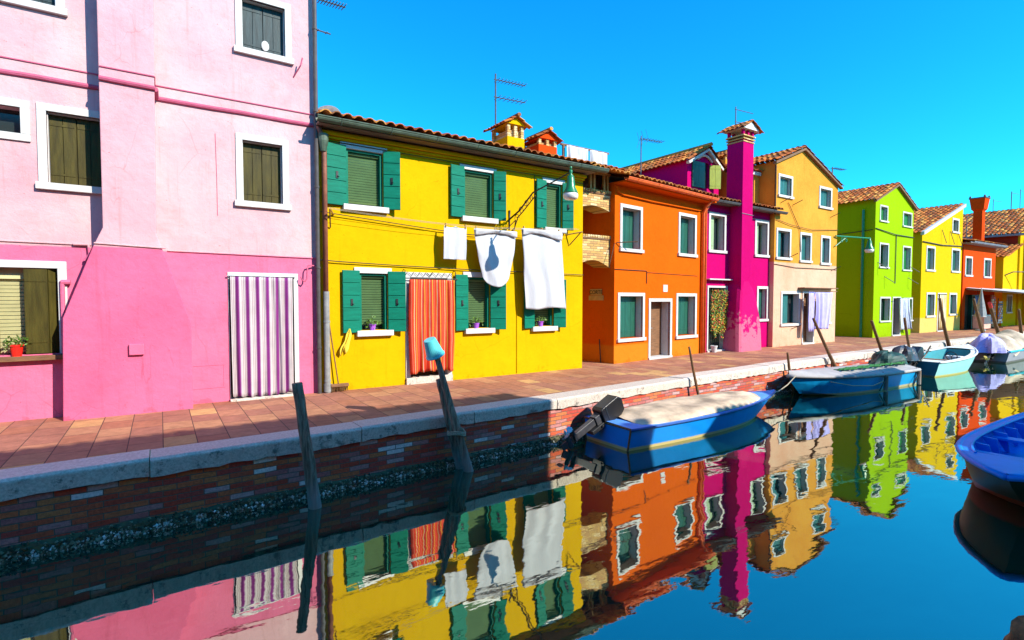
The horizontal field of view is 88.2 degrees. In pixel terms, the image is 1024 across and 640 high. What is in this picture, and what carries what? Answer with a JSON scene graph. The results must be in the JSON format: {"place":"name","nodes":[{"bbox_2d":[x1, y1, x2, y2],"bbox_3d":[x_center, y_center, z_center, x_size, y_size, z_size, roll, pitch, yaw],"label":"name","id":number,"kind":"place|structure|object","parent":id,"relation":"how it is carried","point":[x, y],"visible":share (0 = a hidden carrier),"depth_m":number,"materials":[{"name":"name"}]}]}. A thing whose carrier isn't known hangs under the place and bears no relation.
{"place":"outdoors","nodes":[
{"label":"outdoors","id":0,"kind":"place"},
{"bbox_2d":[0,360,1023,639],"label":"canal water","id":1,"kind":"structure","parent":0,"point":[846,516],"depth_m":5.02,"materials":[{"name":"liquid"}]},
{"bbox_2d":[292,382,321,509],"bbox_3d":[-2.332,1.695,6.092,0.366,1.962,0.148,0,2,-8],"label":"mooring post","id":2,"kind":"object","parent":1,"relation":"in","point":[311,481],"visible":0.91,"depth_m":6.03,"materials":[{"name":"brown wood"}]},
{"bbox_2d":[436,378,461,468],"bbox_3d":[-0.823,1.719,7.502,0.510,1.799,0.120,-1,2,-19],"label":"mooring post","id":3,"kind":"object","parent":1,"relation":"in","point":[455,453],"visible":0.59,"depth_m":7.43,"materials":[{"name":"brown wood"}]},
{"bbox_2d":[435,358,473,471],"bbox_3d":[-0.759,1.483,7.354,0.712,2.283,0.160,-1,2,-13],"label":"mooring post","id":4,"kind":"object","parent":1,"relation":"in","point":[465,460],"visible":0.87,"depth_m":7.28,"materials":[{"name":"brown wood"}]},
{"bbox_2d":[424,337,444,360],"bbox_3d":[-1.090,0.399,7.281,0.270,0.300,0.270,-29,23,-29],"label":"bucket","id":5,"kind":"object","parent":4,"relation":"on","point":[434,350],"visible":1,"depth_m":7.20,"materials":[{"name":"teal plastic"}]},
{"bbox_2d":[447,427,465,435],"bbox_3d":[-0.778,1.571,7.395,0.258,0.097,0.318,-1,3,-34],"label":"rope lashing","id":6,"kind":"object","parent":4,"relation":"attached to","point":[457,433],"visible":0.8,"depth_m":7.27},
{"bbox_2d":[557,386,775,451],"bbox_3d":[3.290,1.686,9.910,5.926,0.881,1.332,-1,3,-34],"label":"motor boat","id":7,"kind":"object","parent":1,"relation":"on","point":[611,420],"visible":0.96,"depth_m":8.98,"materials":[{"name":"blue paint"}]},
{"bbox_2d":[688,346,699,394],"bbox_3d":[3.914,1.508,11.104,0.570,1.927,0.075,-1,2,-22],"label":"mooring stake","id":8,"kind":"object","parent":1,"relation":"in","point":[694,375],"visible":0.62,"depth_m":11.03,"materials":[{"name":"wood"}]},
{"bbox_2d":[812,318,836,366],"bbox_3d":[9.020,1.066,14.926,2.370,2.311,0.114,-2,3,-36],"label":"mooring stake","id":9,"kind":"object","parent":1,"relation":"in","point":[824,344],"visible":0.64,"depth_m":14.63,"materials":[{"name":"wood"}]},
{"bbox_2d":[786,350,920,394],"bbox_3d":[9.343,1.433,14.405,6.021,1.022,1.505,-1,3,-30],"label":"motor boat","id":10,"kind":"object","parent":1,"relation":"on","point":[891,369],"visible":0.98,"depth_m":13.64,"materials":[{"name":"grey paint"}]},
{"bbox_2d":[870,320,882,349],"bbox_3d":[11.937,1.068,16.993,2.121,2.176,0.124,-2,3,-36],"label":"mooring stake","id":11,"kind":"object","parent":1,"relation":"in","point":[876,335],"visible":0.56,"depth_m":16.59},
{"bbox_2d":[903,317,909,346],"bbox_3d":[13.809,1.034,18.327,1.323,2.269,0.112,-2,3,-36],"label":"mooring stake","id":12,"kind":"object","parent":1,"relation":"in","point":[906,332],"visible":0.52,"depth_m":18.06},
{"bbox_2d":[892,344,977,376],"bbox_3d":[14.198,1.275,17.698,5.838,1.072,1.610,-1,3,-33],"label":"motor boat","id":13,"kind":"object","parent":1,"relation":"on","point":[944,361],"visible":0.77,"depth_m":16.84,"materials":[{"name":"green paint"}]},
{"bbox_2d":[938,298,950,346],"bbox_3d":[16.701,0.604,20.265,2.520,2.906,0.169,-2,3,-37],"label":"mooring stake","id":14,"kind":"object","parent":1,"relation":"in","point":[947,340],"visible":0.62,"depth_m":19.97,"materials":[{"name":"wood"}]},
{"bbox_2d":[972,298,983,332],"bbox_3d":[20.079,0.510,22.538,3.047,2.856,0.151,-2,3,-36],"label":"mooring stake","id":15,"kind":"object","parent":1,"relation":"in","point":[978,316],"visible":0.5,"depth_m":22.04,"materials":[{"name":"wood"}]},
{"bbox_2d":[955,412,1023,506],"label":"rowing boat","id":16,"kind":"object","parent":1,"relation":"on","point":[992,454],"visible":1,"depth_m":6.44,"materials":[{"name":"blue paint"}]},
{"bbox_2d":[988,302,999,332],"bbox_3d":[21.823,0.531,23.700,3.314,2.705,0.181,-2,3,-36],"label":"mooring stake","id":17,"kind":"object","parent":1,"relation":"in","point":[994,320],"visible":0.59,"depth_m":23.15,"materials":[{"name":"red paint"}]},
{"bbox_2d":[969,329,1023,363],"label":"motor boat","id":18,"kind":"object","parent":1,"relation":"on","point":[1005,346],"visible":0.86,"depth_m":20.26,"materials":[{"name":"grey paint"}]},
{"bbox_2d":[1003,615,1023,639],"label":"mooring post","id":19,"kind":"object","parent":1,"relation":"in","point":[1016,632],"visible":1,"depth_m":2.81,"materials":[{"name":"brown wood"}]},
{"bbox_2d":[1017,309,1022,333],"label":"mooring stake","id":20,"kind":"object","parent":1,"relation":"in","point":[1019,321],"visible":0.59,"depth_m":25.34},
{"bbox_2d":[0,331,1023,564],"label":"quay wall","id":21,"kind":"structure","parent":0,"point":[52,508],"depth_m":6.23,"materials":[{"name":"stone"}]},
{"bbox_2d":[0,325,1023,469],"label":"pavement","id":22,"kind":"structure","parent":0,"point":[36,441],"depth_m":8.19,"materials":[{"name":"brick"}]},
{"bbox_2d":[0,0,317,421],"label":"pink house","id":23,"kind":"structure","parent":22,"relation":"on","point":[157,175],"depth_m":7.64,"materials":[{"name":"paint"}]},
{"bbox_2d":[0,97,30,141],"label":"window","id":24,"kind":"structure","parent":23,"relation":"in","point":[14,125],"depth_m":7.15,"materials":[{"name":"white stone"}]},
{"bbox_2d":[2,335,30,356],"bbox_3d":[-6.727,0.345,7.168,0.315,0.297,0.195,-1,3,-34],"label":"potted plant","id":25,"kind":"object","parent":23,"relation":"on","point":[16,349],"visible":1,"depth_m":7.13,"materials":[{"name":"green plant"}]},
{"bbox_2d":[0,0,67,16],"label":"window","id":26,"kind":"structure","parent":23,"relation":"in","point":[57,7],"depth_m":7.21,"materials":[{"name":"white stone"}]},
{"bbox_2d":[0,260,67,361],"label":"window","id":27,"kind":"structure","parent":23,"relation":"in","point":[29,294],"depth_m":7.29,"materials":[{"name":"brown wood"}]},
{"bbox_2d":[35,102,101,194],"bbox_3d":[-6.205,-2.400,7.532,0.884,1.179,0.280,-1,3,-34],"label":"window","id":28,"kind":"structure","parent":23,"relation":"in","point":[73,162],"depth_m":7.48,"materials":[{"name":"brown wood"}]},
{"bbox_2d":[227,275,294,396],"bbox_3d":[-4.159,0.271,8.832,1.040,2.023,0.086,-1,3,-34],"label":"door curtain","id":29,"kind":"object","parent":23,"relation":"hanging from","point":[262,332],"depth_m":8.81,"materials":[{"name":"white fabric"}]},
{"bbox_2d":[234,132,291,210],"bbox_3d":[-4.197,-2.458,8.870,0.864,1.185,0.280,-1,3,-34],"label":"window","id":30,"kind":"structure","parent":23,"relation":"in","point":[261,169],"depth_m":8.86,"materials":[{"name":"brown"}]},
{"bbox_2d":[233,0,293,64],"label":"window","id":31,"kind":"structure","parent":23,"relation":"in","point":[259,28],"depth_m":8.81,"materials":[{"name":"white stone"}]},
{"bbox_2d":[227,272,299,401],"bbox_3d":[-4.200,0.265,8.947,1.080,2.113,0.360,-1,3,-34],"label":"door","id":32,"kind":"structure","parent":23,"relation":"in","point":[294,280],"depth_m":8.99,"materials":[{"name":"white paint"}]},
{"bbox_2d":[312,0,321,393],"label":"drainpipe","id":33,"kind":"object","parent":23,"relation":"attached to","point":[316,186],"visible":0.97,"depth_m":9.18,"materials":[{"name":"metal"}]},
{"bbox_2d":[317,0,346,9],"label":"tv antenna","id":34,"kind":"object","parent":23,"relation":"attached to","point":[333,3],"visible":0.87,"depth_m":9.61,"materials":[{"name":"metal"}]},
{"bbox_2d":[330,328,348,391],"bbox_3d":[-3.128,0.535,9.473,0.362,1.489,0.116,-1,3,-34],"label":"broom","id":35,"kind":"object","parent":22,"relation":"on","point":[340,386],"visible":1,"depth_m":9.45,"materials":[{"name":"brown wood"}]},
{"bbox_2d":[316,109,609,391],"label":"yellow house","id":36,"kind":"structure","parent":22,"relation":"on","point":[392,170],"depth_m":10.54,"materials":[{"name":"paint"}]},
{"bbox_2d":[316,125,330,392],"bbox_3d":[-3.307,-1.040,9.277,0.214,4.677,0.180,-1,3,-34],"label":"drainpipe","id":37,"kind":"object","parent":36,"relation":"attached to","point":[323,140],"visible":1,"depth_m":9.28,"materials":[{"name":"grey metal"}]},
{"bbox_2d":[318,105,340,117],"bbox_3d":[-3.369,-3.619,9.585,0.559,0.611,0.222,0,2,4],"label":"satellite dish","id":38,"kind":"object","parent":36,"relation":"attached to","point":[331,108],"visible":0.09,"depth_m":9.65,"materials":[{"name":"metal"}]},
{"bbox_2d":[340,329,351,355],"bbox_3d":[-3.009,0.408,9.555,0.230,0.499,0.086,-1,3,-34],"label":"cleaning cloth","id":39,"kind":"object","parent":36,"relation":"hanging from","point":[345,345],"visible":1,"depth_m":9.57,"materials":[{"name":"fabric"}]},
{"bbox_2d":[327,141,400,213],"bbox_3d":[-2.759,-2.603,9.734,1.337,1.214,0.389,-1,3,-34],"label":"window","id":40,"kind":"structure","parent":36,"relation":"in","point":[354,173],"depth_m":9.80,"materials":[{"name":"teal wood"}]},
{"bbox_2d":[365,315,379,329],"bbox_3d":[-2.607,0.050,9.906,0.336,0.274,0.213,-1,3,-34],"label":"potted plant","id":41,"kind":"object","parent":36,"relation":"on","point":[372,326],"visible":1,"depth_m":9.86,"materials":[{"name":"green plant"}]},
{"bbox_2d":[342,267,405,336],"bbox_3d":[-2.616,-0.340,9.923,1.182,1.273,0.377,-1,3,-34],"label":"window","id":42,"kind":"structure","parent":36,"relation":"in","point":[364,293],"depth_m":9.99,"materials":[{"name":"teal wood"}]},
{"bbox_2d":[405,272,452,384],"bbox_3d":[-1.711,0.157,10.622,1.003,2.202,0.310,-1,3,-34],"label":"door","id":43,"kind":"structure","parent":36,"relation":"in","point":[428,376],"depth_m":10.39,"materials":[{"name":"white wood"}]},
{"bbox_2d":[403,269,457,374],"bbox_3d":[-1.605,0.032,10.474,1.186,2.051,0.169,-1,3,-34],"label":"door curtain","id":44,"kind":"object","parent":36,"relation":"hanging from","point":[431,308],"depth_m":10.44,"materials":[{"name":"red fabric"}]},
{"bbox_2d":[328,207,582,245],"bbox_3d":[-0.843,-1.889,10.805,5.770,0.392,0.358,-1,3,-34],"label":"clothesline","id":45,"kind":"object","parent":36,"relation":"attached to","point":[330,211],"visible":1,"depth_m":10.72,"materials":[{"name":"metal"}]},
{"bbox_2d":[443,223,466,259],"bbox_3d":[-1.133,-1.565,10.549,0.517,0.710,0.047,-1,3,-34],"label":"laundry towel","id":46,"kind":"object","parent":45,"relation":"hanging from","point":[455,242],"visible":1,"depth_m":10.56,"materials":[{"name":"white fabric"}]},
{"bbox_2d":[474,226,516,286],"bbox_3d":[-0.334,-1.309,11.038,1.021,1.240,0.110,-1,3,-34],"label":"laundry sheet","id":47,"kind":"object","parent":45,"relation":"hanging from","point":[495,249],"visible":1,"depth_m":11.02,"materials":[{"name":"white fabric"}]},
{"bbox_2d":[521,226,565,309],"bbox_3d":[0.742,-1.141,11.773,1.259,1.810,0.115,-1,3,-34],"label":"laundry sheet","id":48,"kind":"object","parent":45,"relation":"hanging from","point":[543,272],"visible":1,"depth_m":11.76,"materials":[{"name":"white fabric"}]},
{"bbox_2d":[450,163,505,223],"bbox_3d":[-0.753,-2.631,11.082,1.289,1.175,0.373,-1,3,-34],"label":"window","id":49,"kind":"structure","parent":36,"relation":"in","point":[470,185],"depth_m":11.15,"materials":[{"name":"teal wood"}]},
{"bbox_2d":[455,272,505,333],"bbox_3d":[-0.712,-0.363,11.178,1.170,1.284,0.402,-1,3,-34],"label":"window","id":50,"kind":"structure","parent":36,"relation":"in","point":[471,291],"depth_m":11.26,"materials":[{"name":"teal wood"}]},
{"bbox_2d":[494,74,526,123],"bbox_3d":[-0.055,-5.262,14.078,1.001,2.350,0.350,-1,3,-34],"label":"tv antenna","id":51,"kind":"object","parent":36,"relation":"attached to","point":[495,79],"visible":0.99,"depth_m":13.94,"materials":[{"name":"metal"}]},
{"bbox_2d":[505,166,577,230],"bbox_3d":[0.551,-2.353,10.697,0.384,1.166,2.112,-2,3,-41],"label":"wall lamp","id":52,"kind":"object","parent":36,"relation":"attached to","point":[570,192],"visible":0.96,"depth_m":9.95,"materials":[{"name":"metal"}]},
{"bbox_2d":[524,280,565,331],"bbox_3d":[0.694,-0.372,12.126,1.132,1.242,0.385,-1,3,-34],"label":"window","id":53,"kind":"structure","parent":36,"relation":"in","point":[559,314],"depth_m":12.24,"materials":[{"name":"teal wood"}]},
{"bbox_2d":[536,177,573,233],"bbox_3d":[0.923,-2.630,12.200,1.022,1.225,0.373,-1,3,-34],"label":"window","id":54,"kind":"structure","parent":36,"relation":"in","point":[548,199],"depth_m":12.27,"materials":[{"name":"teal wood"}]},
{"bbox_2d":[582,164,719,363],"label":"orange house","id":55,"kind":"structure","parent":22,"relation":"on","point":[650,282],"depth_m":14.44,"materials":[{"name":"paint"}]},
{"bbox_2d":[567,145,587,160],"bbox_3d":[1.947,-4.574,15.644,0.822,1.082,0.113,-1,3,-34],"label":"laundry sheet","id":56,"kind":"object","parent":55,"relation":"on","point":[576,152],"visible":0.3,"depth_m":15.64,"materials":[{"name":"white fabric"}]},
{"bbox_2d":[560,143,608,156],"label":"roof terrace","id":57,"kind":"structure","parent":55,"relation":"on","point":[563,145],"depth_m":15.48,"materials":[{"name":"grey metal"}]},
{"bbox_2d":[589,289,603,299],"bbox_3d":[2.225,-0.670,13.992,0.019,0.300,0.500,-2,3,-41],"label":"street sign","id":58,"kind":"object","parent":55,"relation":"attached to","point":[596,294],"visible":1,"depth_m":13.97,"materials":[{"name":"gold metal"}]},
{"bbox_2d":[583,234,610,267],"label":"brick arch","id":59,"kind":"structure","parent":55,"relation":"attached to","point":[596,251],"depth_m":13.41,"materials":[{"name":"brown brick"}]},
{"bbox_2d":[590,150,606,183],"bbox_3d":[2.659,-4.592,16.107,0.721,1.082,0.155,-1,3,-34],"label":"laundry sheet","id":60,"kind":"object","parent":55,"relation":"on","point":[598,157],"visible":0.25,"depth_m":16.11,"materials":[{"name":"white fabric"}]},
{"bbox_2d":[583,163,625,213],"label":"balcony","id":61,"kind":"structure","parent":55,"relation":"on","point":[596,199],"depth_m":13.41,"materials":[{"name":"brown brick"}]},
{"bbox_2d":[619,203,643,252],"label":"window","id":62,"kind":"structure","parent":55,"relation":"in","point":[630,226],"depth_m":14.18,"materials":[{"name":"white stone"}]},
{"bbox_2d":[617,293,645,342],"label":"window","id":63,"kind":"structure","parent":55,"relation":"in","point":[629,311],"depth_m":14.30,"materials":[{"name":"teal wood"}]},
{"bbox_2d":[648,298,672,359],"bbox_3d":[4.098,0.244,15.027,1.138,1.714,0.370,-2,3,-41],"label":"door","id":64,"kind":"structure","parent":55,"relation":"in","point":[658,339],"depth_m":15.26,"materials":[{"name":"brown wood"}]},
{"bbox_2d":[675,293,697,338],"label":"window","id":65,"kind":"structure","parent":55,"relation":"in","point":[685,304],"depth_m":16.07,"materials":[{"name":"white stone"}]},
{"bbox_2d":[677,212,697,257],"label":"window","id":66,"kind":"structure","parent":55,"relation":"in","point":[686,224],"depth_m":15.95,"materials":[{"name":"white glass"}]},
{"bbox_2d":[622,119,788,351],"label":"magenta house","id":67,"kind":"structure","parent":22,"relation":"on","point":[738,233],"depth_m":17.08,"materials":[{"name":"paint"}]},
{"bbox_2d":[637,131,663,174],"bbox_3d":[5.010,-5.590,19.009,1.151,2.233,0.412,-1,3,-34],"label":"tv antenna","id":68,"kind":"object","parent":67,"relation":"attached to","point":[641,150],"visible":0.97,"depth_m":18.71,"materials":[{"name":"metal"}]},
{"bbox_2d":[706,286,727,351],"bbox_3d":[6.504,-0.035,17.010,1.049,2.122,0.320,-1,3,-34],"label":"door","id":69,"kind":"structure","parent":67,"relation":"in","point":[718,341],"depth_m":17.13,"materials":[{"name":"white stone"}]},
{"bbox_2d":[708,212,727,253],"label":"window","id":70,"kind":"structure","parent":67,"relation":"in","point":[715,235],"depth_m":17.00,"materials":[{"name":"white glass"}]},
{"bbox_2d":[709,288,728,342],"bbox_3d":[6.625,-0.150,16.867,0.911,1.722,0.160,-1,3,-34],"label":"flower curtain","id":71,"kind":"object","parent":67,"relation":"hanging from","point":[714,296],"visible":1,"depth_m":16.84,"materials":[{"name":"green plant"}]},
{"bbox_2d":[754,219,769,257],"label":"window","id":72,"kind":"structure","parent":67,"relation":"in","point":[760,247],"depth_m":18.41,"materials":[{"name":"white glass"}]},
{"bbox_2d":[757,286,768,321],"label":"window","id":73,"kind":"structure","parent":67,"relation":"in","point":[761,300],"depth_m":18.52,"materials":[{"name":"white glass"}]},
{"bbox_2d":[716,145,843,346],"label":"peach house","id":74,"kind":"structure","parent":22,"relation":"on","point":[800,185],"depth_m":19.25,"materials":[{"name":"paint"}]},
{"bbox_2d":[775,227,792,259],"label":"window","id":75,"kind":"structure","parent":74,"relation":"in","point":[783,250],"depth_m":18.87,"materials":[{"name":"white glass"}]},
{"bbox_2d":[777,173,793,199],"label":"window","id":76,"kind":"structure","parent":74,"relation":"in","point":[784,190],"depth_m":18.74,"materials":[{"name":"white glass"}]},
{"bbox_2d":[780,291,800,326],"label":"window","id":77,"kind":"structure","parent":74,"relation":"in","point":[789,312],"depth_m":19.35,"materials":[{"name":"white glass"}]},
{"bbox_2d":[799,232,812,262],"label":"window","id":78,"kind":"structure","parent":74,"relation":"in","point":[806,241],"depth_m":19.69,"materials":[{"name":"white glass"}]},
{"bbox_2d":[801,291,814,344],"bbox_3d":[11.007,-0.078,19.842,0.868,1.994,0.320,-1,3,-34],"label":"door","id":79,"kind":"structure","parent":74,"relation":"in","point":[807,337],"depth_m":20.05,"materials":[{"name":"white wood"}]},
{"bbox_2d":[808,291,836,331],"bbox_3d":[11.427,-0.330,19.675,2.050,1.494,0.486,-1,3,-34],"label":"door curtain","id":80,"kind":"object","parent":74,"relation":"hanging from","point":[823,305],"depth_m":19.40,"materials":[{"name":"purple fabric"}]},
{"bbox_2d":[818,186,832,209],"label":"window","id":81,"kind":"structure","parent":74,"relation":"in","point":[824,195],"depth_m":20.35,"materials":[{"name":"white glass"}]},
{"bbox_2d":[820,235,831,264],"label":"window","id":82,"kind":"structure","parent":74,"relation":"in","point":[825,251],"depth_m":20.49,"materials":[{"name":"white glass"}]},
{"bbox_2d":[835,235,873,252],"bbox_3d":[13.649,-3.037,21.133,2.300,0.630,0.334,-1,2,-22],"label":"wall lamp","id":83,"kind":"object","parent":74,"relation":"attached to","point":[869,247],"visible":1,"depth_m":21.37,"materials":[{"name":"green metal"}]},
{"bbox_2d":[910,203,965,332],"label":"lemon house","id":84,"kind":"structure","parent":22,"relation":"on","point":[937,248],"depth_m":27.43,"materials":[{"name":"paint"}]},
{"bbox_2d":[925,246,935,271],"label":"window","id":85,"kind":"structure","parent":84,"relation":"in","point":[929,251],"depth_m":27.05,"materials":[{"name":"white glass"}]},
{"bbox_2d":[925,292,935,317],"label":"window","id":86,"kind":"structure","parent":84,"relation":"in","point":[929,295],"depth_m":27.23,"materials":[{"name":"white glass"}]},
{"bbox_2d":[936,293,946,331],"bbox_3d":[22.549,-0.408,27.885,1.179,2.044,0.320,-1,3,-33],"label":"door","id":87,"kind":"structure","parent":84,"relation":"in","point":[937,330],"depth_m":27.67,"materials":[{"name":"white wood"}]},
{"bbox_2d":[939,294,946,329],"bbox_3d":[22.628,-0.425,27.740,1.150,1.874,0.084,-1,3,-34],"label":"door curtain","id":88,"kind":"object","parent":84,"relation":"hanging from","point":[943,297],"depth_m":27.77,"materials":[{"name":"beige fabric"}]},
{"bbox_2d":[948,293,957,315],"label":"window","id":89,"kind":"structure","parent":84,"relation":"in","point":[952,296],"depth_m":28.86,"materials":[{"name":"white glass"}]},
{"bbox_2d":[952,218,959,233],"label":"window","id":90,"kind":"structure","parent":84,"relation":"in","point":[954,223],"depth_m":28.68,"materials":[{"name":"white glass"}]},
{"bbox_2d":[951,248,960,272],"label":"window","id":91,"kind":"structure","parent":84,"relation":"in","point":[954,256],"depth_m":28.90,"materials":[{"name":"white glass"}]},
{"bbox_2d":[974,288,986,330],"bbox_3d":[25.123,-0.571,28.293,0.560,2.300,0.533,-1,3,-34],"label":"folded umbrella","id":92,"kind":"object","parent":22,"relation":"on","point":[981,307],"visible":0.77,"depth_m":28.17,"materials":[{"name":"fabric"}]},
{"bbox_2d":[959,195,1007,329],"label":"vermilion house","id":93,"kind":"structure","parent":22,"relation":"on","point":[978,261],"depth_m":30.38,"materials":[{"name":"paint"}]},
{"bbox_2d":[964,256,972,276],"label":"window","id":94,"kind":"structure","parent":93,"relation":"in","point":[968,264],"depth_m":29.76,"materials":[{"name":"white glass"}]},
{"bbox_2d":[983,258,991,277],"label":"window","id":95,"kind":"structure","parent":93,"relation":"in","point":[987,262],"depth_m":31.25,"materials":[{"name":"white glass"}]},
{"bbox_2d":[962,208,1023,324],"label":"tall amber house","id":96,"kind":"structure","parent":22,"relation":"on","point":[1008,231],"depth_m":35.31,"materials":[{"name":"paint"}]},
{"bbox_2d":[992,298,1002,327],"bbox_3d":[28.558,-0.394,30.874,0.549,1.750,0.609,1,2,14],"label":"postcard rack","id":97,"kind":"object","parent":22,"relation":"on","point":[1000,310],"visible":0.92,"depth_m":30.91,"materials":[{"name":"metal"}]},
{"bbox_2d":[150,0,1023,450],"label":"sky","id":98,"kind":"structure","parent":0,"point":[925,96],"materials":[{"name":"blue"}]},
{"bbox_2d":[835,182,918,337],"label":"lime green house","id":99,"kind":"structure","parent":0,"point":[875,286],"depth_m":23.71,"materials":[{"name":"paint"}]},
{"bbox_2d":[879,204,888,222],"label":"window","id":100,"kind":"structure","parent":99,"relation":"in","point":[883,211],"depth_m":23.41,"materials":[{"name":"white glass"}]},
{"bbox_2d":[879,242,889,268],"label":"window","id":101,"kind":"structure","parent":99,"relation":"in","point":[883,248],"depth_m":23.63,"materials":[{"name":"white glass"}]},
{"bbox_2d":[879,297,890,321],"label":"window","id":102,"kind":"structure","parent":99,"relation":"in","point":[884,301],"depth_m":23.91,"materials":[{"name":"white glass"}]},
{"bbox_2d":[892,297,900,335],"bbox_3d":[17.600,-0.160,24.363,0.877,1.815,0.320,-1,3,-34],"label":"door","id":103,"kind":"structure","parent":99,"relation":"in","point":[895,302],"depth_m":24.55,"materials":[{"name":"white stone"}]},
{"bbox_2d":[899,298,911,329],"bbox_3d":[17.989,-0.285,24.184,1.531,1.465,0.164,-1,3,-34],"label":"door curtain","id":104,"kind":"object","parent":99,"relation":"hanging from","point":[904,307],"depth_m":24.14,"materials":[{"name":"grey fabric"}]},
{"bbox_2d":[902,246,911,270],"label":"window","id":105,"kind":"structure","parent":99,"relation":"in","point":[905,258],"depth_m":24.94,"materials":[{"name":"white glass"}]},
{"bbox_2d":[902,211,912,227],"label":"window","id":106,"kind":"structure","parent":99,"relation":"in","point":[906,217],"depth_m":24.79,"materials":[{"name":"white glass"}]},
{"bbox_2d":[972,315,990,329],"bbox_3d":[26.218,0.125,29.471,1.160,0.820,0.560,-1,3,-34],"label":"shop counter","id":107,"kind":"object","parent":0,"point":[986,321],"visible":0.52,"depth_m":29.26,"materials":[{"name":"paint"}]},
{"bbox_2d":[994,243,1023,325],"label":"amber house","id":108,"kind":"structure","parent":0,"point":[1007,263],"depth_m":33.41,"materials":[{"name":"paint"}]},
{"bbox_2d":[966,287,1023,293],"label":"shop awning","id":109,"kind":"object","parent":108,"relation":"attached to","point":[1009,290],"visible":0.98,"depth_m":29.04,"materials":[{"name":"white fabric"}]},
{"bbox_2d":[1006,294,1012,312],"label":"window","id":110,"kind":"structure","parent":108,"relation":"in","point":[1009,299],"depth_m":34.00,"materials":[{"name":"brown glass"}]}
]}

